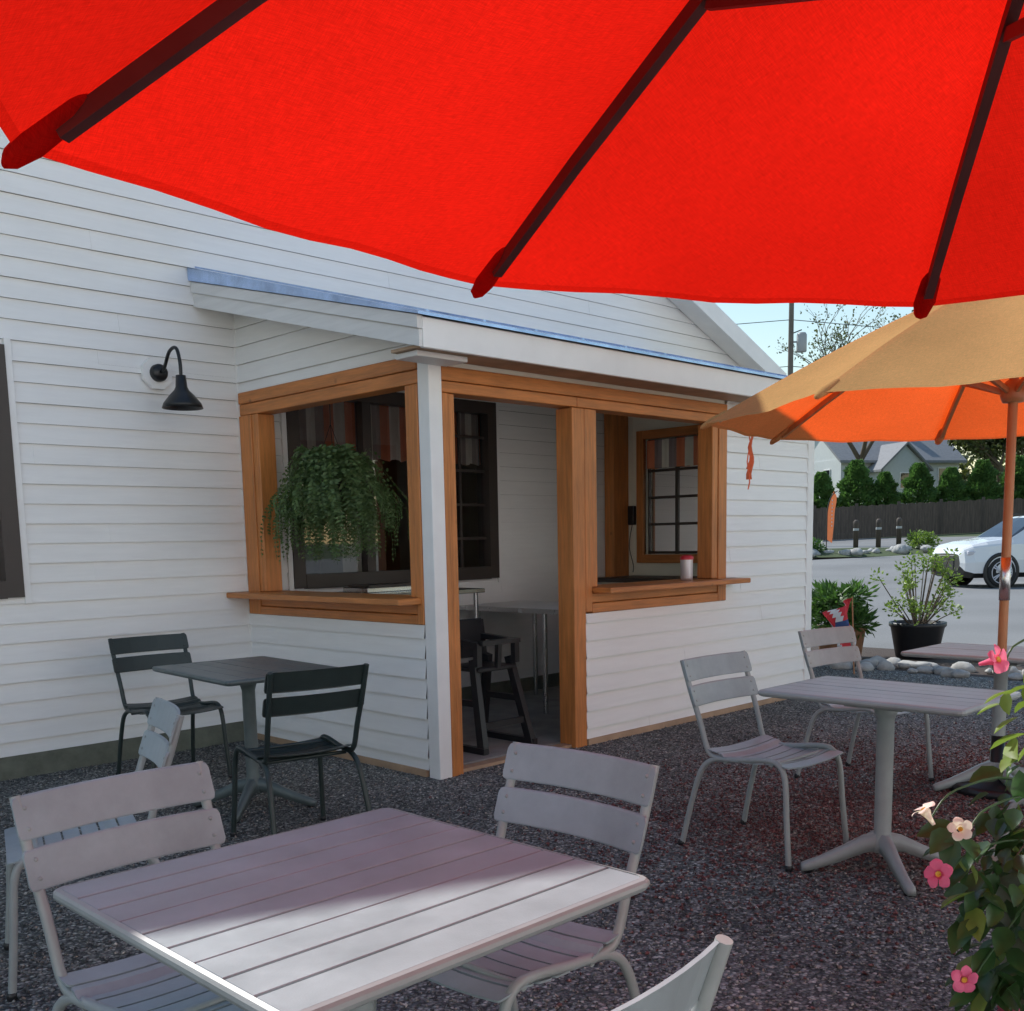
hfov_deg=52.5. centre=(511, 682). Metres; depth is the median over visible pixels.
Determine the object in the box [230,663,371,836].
patio chair
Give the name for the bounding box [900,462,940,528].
arborvitae tree
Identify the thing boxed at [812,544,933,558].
island boulders
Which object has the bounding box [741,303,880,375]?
utility pole
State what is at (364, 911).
patio table
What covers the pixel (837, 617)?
garden flag
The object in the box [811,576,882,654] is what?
potted bushy plant
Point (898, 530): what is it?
bollard
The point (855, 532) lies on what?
bollard
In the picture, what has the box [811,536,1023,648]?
parking lot
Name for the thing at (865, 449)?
sparse tree
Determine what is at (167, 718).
patio chair
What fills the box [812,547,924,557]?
planted island
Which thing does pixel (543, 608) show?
steel work table
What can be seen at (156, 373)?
gooseneck wall lamp
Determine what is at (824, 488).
arborvitae tree
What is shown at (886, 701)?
patio table
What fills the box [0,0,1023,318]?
red market umbrella
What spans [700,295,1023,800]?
orange market umbrella
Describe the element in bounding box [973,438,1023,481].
broadleaf tree
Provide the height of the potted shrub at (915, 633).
1.224 m
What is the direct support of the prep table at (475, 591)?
on the porch walls and floor
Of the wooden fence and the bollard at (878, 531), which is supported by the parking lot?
the wooden fence
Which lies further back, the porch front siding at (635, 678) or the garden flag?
the garden flag
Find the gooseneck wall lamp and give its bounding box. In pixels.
[141,346,202,410]
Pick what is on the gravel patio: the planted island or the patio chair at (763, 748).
the patio chair at (763, 748)
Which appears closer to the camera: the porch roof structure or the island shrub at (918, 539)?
the porch roof structure
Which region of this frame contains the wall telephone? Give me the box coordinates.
[628,506,635,570]
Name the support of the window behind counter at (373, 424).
attached to the wall siding at (166, 554)
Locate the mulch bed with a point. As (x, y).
(870, 652)
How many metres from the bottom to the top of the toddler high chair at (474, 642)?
0.839 m
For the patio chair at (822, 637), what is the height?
0.841 m
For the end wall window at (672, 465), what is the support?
attached to the porch walls and floor
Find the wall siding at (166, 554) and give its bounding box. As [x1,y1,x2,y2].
[0,128,739,757]
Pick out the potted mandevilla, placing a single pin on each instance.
(981, 976)
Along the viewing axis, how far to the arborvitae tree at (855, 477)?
62.97 m
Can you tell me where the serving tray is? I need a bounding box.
[343,582,410,592]
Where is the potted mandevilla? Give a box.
[912,639,1023,1010]
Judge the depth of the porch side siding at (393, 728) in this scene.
6.45 m
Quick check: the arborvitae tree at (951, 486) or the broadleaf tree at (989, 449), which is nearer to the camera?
the arborvitae tree at (951, 486)
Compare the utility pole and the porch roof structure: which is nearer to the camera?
the porch roof structure
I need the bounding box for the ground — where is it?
[833,532,983,538]
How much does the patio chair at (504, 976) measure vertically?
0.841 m
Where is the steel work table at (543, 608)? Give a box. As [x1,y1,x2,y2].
[459,600,558,713]
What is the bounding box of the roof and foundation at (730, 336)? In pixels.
[0,148,786,780]
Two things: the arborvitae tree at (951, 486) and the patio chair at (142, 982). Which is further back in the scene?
the arborvitae tree at (951, 486)
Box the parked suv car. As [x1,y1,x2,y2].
[930,513,1023,587]
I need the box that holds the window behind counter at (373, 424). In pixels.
[280,392,501,590]
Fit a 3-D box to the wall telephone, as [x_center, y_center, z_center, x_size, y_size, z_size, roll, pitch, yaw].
[1.151,-1.372,9.964,0.050,0.632,0.070,-9,11,-44]
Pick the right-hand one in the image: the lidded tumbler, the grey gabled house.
the grey gabled house
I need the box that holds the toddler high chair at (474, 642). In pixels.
[460,618,536,755]
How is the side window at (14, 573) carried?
attached to the wall siding at (166, 554)
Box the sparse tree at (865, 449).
[768,304,912,499]
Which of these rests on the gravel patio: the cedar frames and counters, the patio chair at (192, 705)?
the patio chair at (192, 705)
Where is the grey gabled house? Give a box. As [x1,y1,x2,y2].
[814,440,966,534]
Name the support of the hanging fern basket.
hanging from the cedar frames and counters
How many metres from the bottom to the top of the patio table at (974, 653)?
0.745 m
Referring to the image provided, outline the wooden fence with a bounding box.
[813,497,1023,540]
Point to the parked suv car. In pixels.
(979, 556)
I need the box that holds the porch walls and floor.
[239,320,805,776]
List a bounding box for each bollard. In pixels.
[853,520,858,547]
[876,519,881,546]
[896,518,901,544]
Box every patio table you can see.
[53,808,649,1010]
[152,656,335,822]
[758,676,1020,896]
[901,643,1023,804]
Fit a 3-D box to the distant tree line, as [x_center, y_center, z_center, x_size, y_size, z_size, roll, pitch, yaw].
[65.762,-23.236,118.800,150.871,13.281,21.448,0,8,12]
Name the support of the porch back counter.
on the porch walls and floor
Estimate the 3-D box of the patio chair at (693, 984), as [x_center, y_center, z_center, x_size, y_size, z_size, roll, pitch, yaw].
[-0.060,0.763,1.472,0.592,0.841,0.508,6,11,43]
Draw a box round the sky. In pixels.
[715,303,1004,473]
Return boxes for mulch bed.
[811,646,1023,677]
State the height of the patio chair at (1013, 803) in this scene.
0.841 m
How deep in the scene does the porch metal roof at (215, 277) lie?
6.18 m
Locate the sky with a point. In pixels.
(765, 334)
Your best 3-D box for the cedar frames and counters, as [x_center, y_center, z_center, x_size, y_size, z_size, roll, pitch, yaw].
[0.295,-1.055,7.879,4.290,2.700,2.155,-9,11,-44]
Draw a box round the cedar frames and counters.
[226,359,750,776]
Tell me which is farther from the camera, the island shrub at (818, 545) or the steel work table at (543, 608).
the island shrub at (818, 545)
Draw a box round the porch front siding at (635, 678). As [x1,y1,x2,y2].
[586,401,807,738]
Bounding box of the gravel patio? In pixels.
[0,665,1023,1010]
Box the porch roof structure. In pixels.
[190,282,779,402]
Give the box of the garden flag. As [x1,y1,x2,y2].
[822,597,855,673]
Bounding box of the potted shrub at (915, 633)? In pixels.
[867,546,963,659]
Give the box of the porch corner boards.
[232,319,814,779]
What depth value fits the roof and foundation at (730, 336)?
7.14 m
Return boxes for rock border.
[829,656,1023,680]
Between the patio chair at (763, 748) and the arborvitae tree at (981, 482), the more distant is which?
the arborvitae tree at (981, 482)
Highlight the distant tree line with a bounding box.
[958,449,1005,482]
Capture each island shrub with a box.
[813,537,827,551]
[904,530,942,548]
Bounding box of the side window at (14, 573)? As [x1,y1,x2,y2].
[0,337,31,603]
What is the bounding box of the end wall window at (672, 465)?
[647,435,697,553]
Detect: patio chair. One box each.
[3,697,183,1001]
[9,761,243,1010]
[108,633,231,777]
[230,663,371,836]
[374,742,659,1010]
[611,934,732,1010]
[678,650,848,871]
[794,625,934,781]
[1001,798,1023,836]
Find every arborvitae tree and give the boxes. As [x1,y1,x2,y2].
[813,471,842,534]
[836,459,879,530]
[871,471,902,531]
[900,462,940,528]
[931,466,973,523]
[963,459,1003,499]
[998,455,1023,498]
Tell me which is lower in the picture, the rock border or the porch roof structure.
the rock border
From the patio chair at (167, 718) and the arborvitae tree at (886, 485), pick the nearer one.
the patio chair at (167, 718)
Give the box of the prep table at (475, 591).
[342,588,484,617]
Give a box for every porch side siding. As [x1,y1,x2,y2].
[233,314,410,392]
[250,614,429,769]
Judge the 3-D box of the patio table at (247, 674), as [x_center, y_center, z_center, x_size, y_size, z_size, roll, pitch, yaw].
[-1.369,0.291,5.444,0.662,0.745,0.902,-8,10,-40]
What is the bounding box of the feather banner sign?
[826,490,837,549]
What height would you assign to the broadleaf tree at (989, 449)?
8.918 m
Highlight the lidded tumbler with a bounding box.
[680,555,693,580]
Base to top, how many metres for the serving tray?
0.050 m
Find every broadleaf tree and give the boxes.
[947,436,1023,472]
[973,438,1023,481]
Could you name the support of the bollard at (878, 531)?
on the planted island
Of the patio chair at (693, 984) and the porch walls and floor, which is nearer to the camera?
the patio chair at (693, 984)
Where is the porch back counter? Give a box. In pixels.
[597,575,696,583]
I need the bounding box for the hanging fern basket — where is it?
[260,404,408,564]
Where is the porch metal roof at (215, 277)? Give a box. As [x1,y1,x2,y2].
[187,266,786,379]
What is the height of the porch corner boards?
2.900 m
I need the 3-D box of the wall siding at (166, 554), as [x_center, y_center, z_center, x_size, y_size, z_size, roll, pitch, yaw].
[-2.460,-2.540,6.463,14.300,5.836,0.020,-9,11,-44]
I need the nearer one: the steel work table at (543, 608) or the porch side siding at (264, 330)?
the porch side siding at (264, 330)
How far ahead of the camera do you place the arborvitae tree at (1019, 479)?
62.65 m
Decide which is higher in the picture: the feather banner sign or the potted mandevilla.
the feather banner sign
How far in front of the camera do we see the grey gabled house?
84.16 m

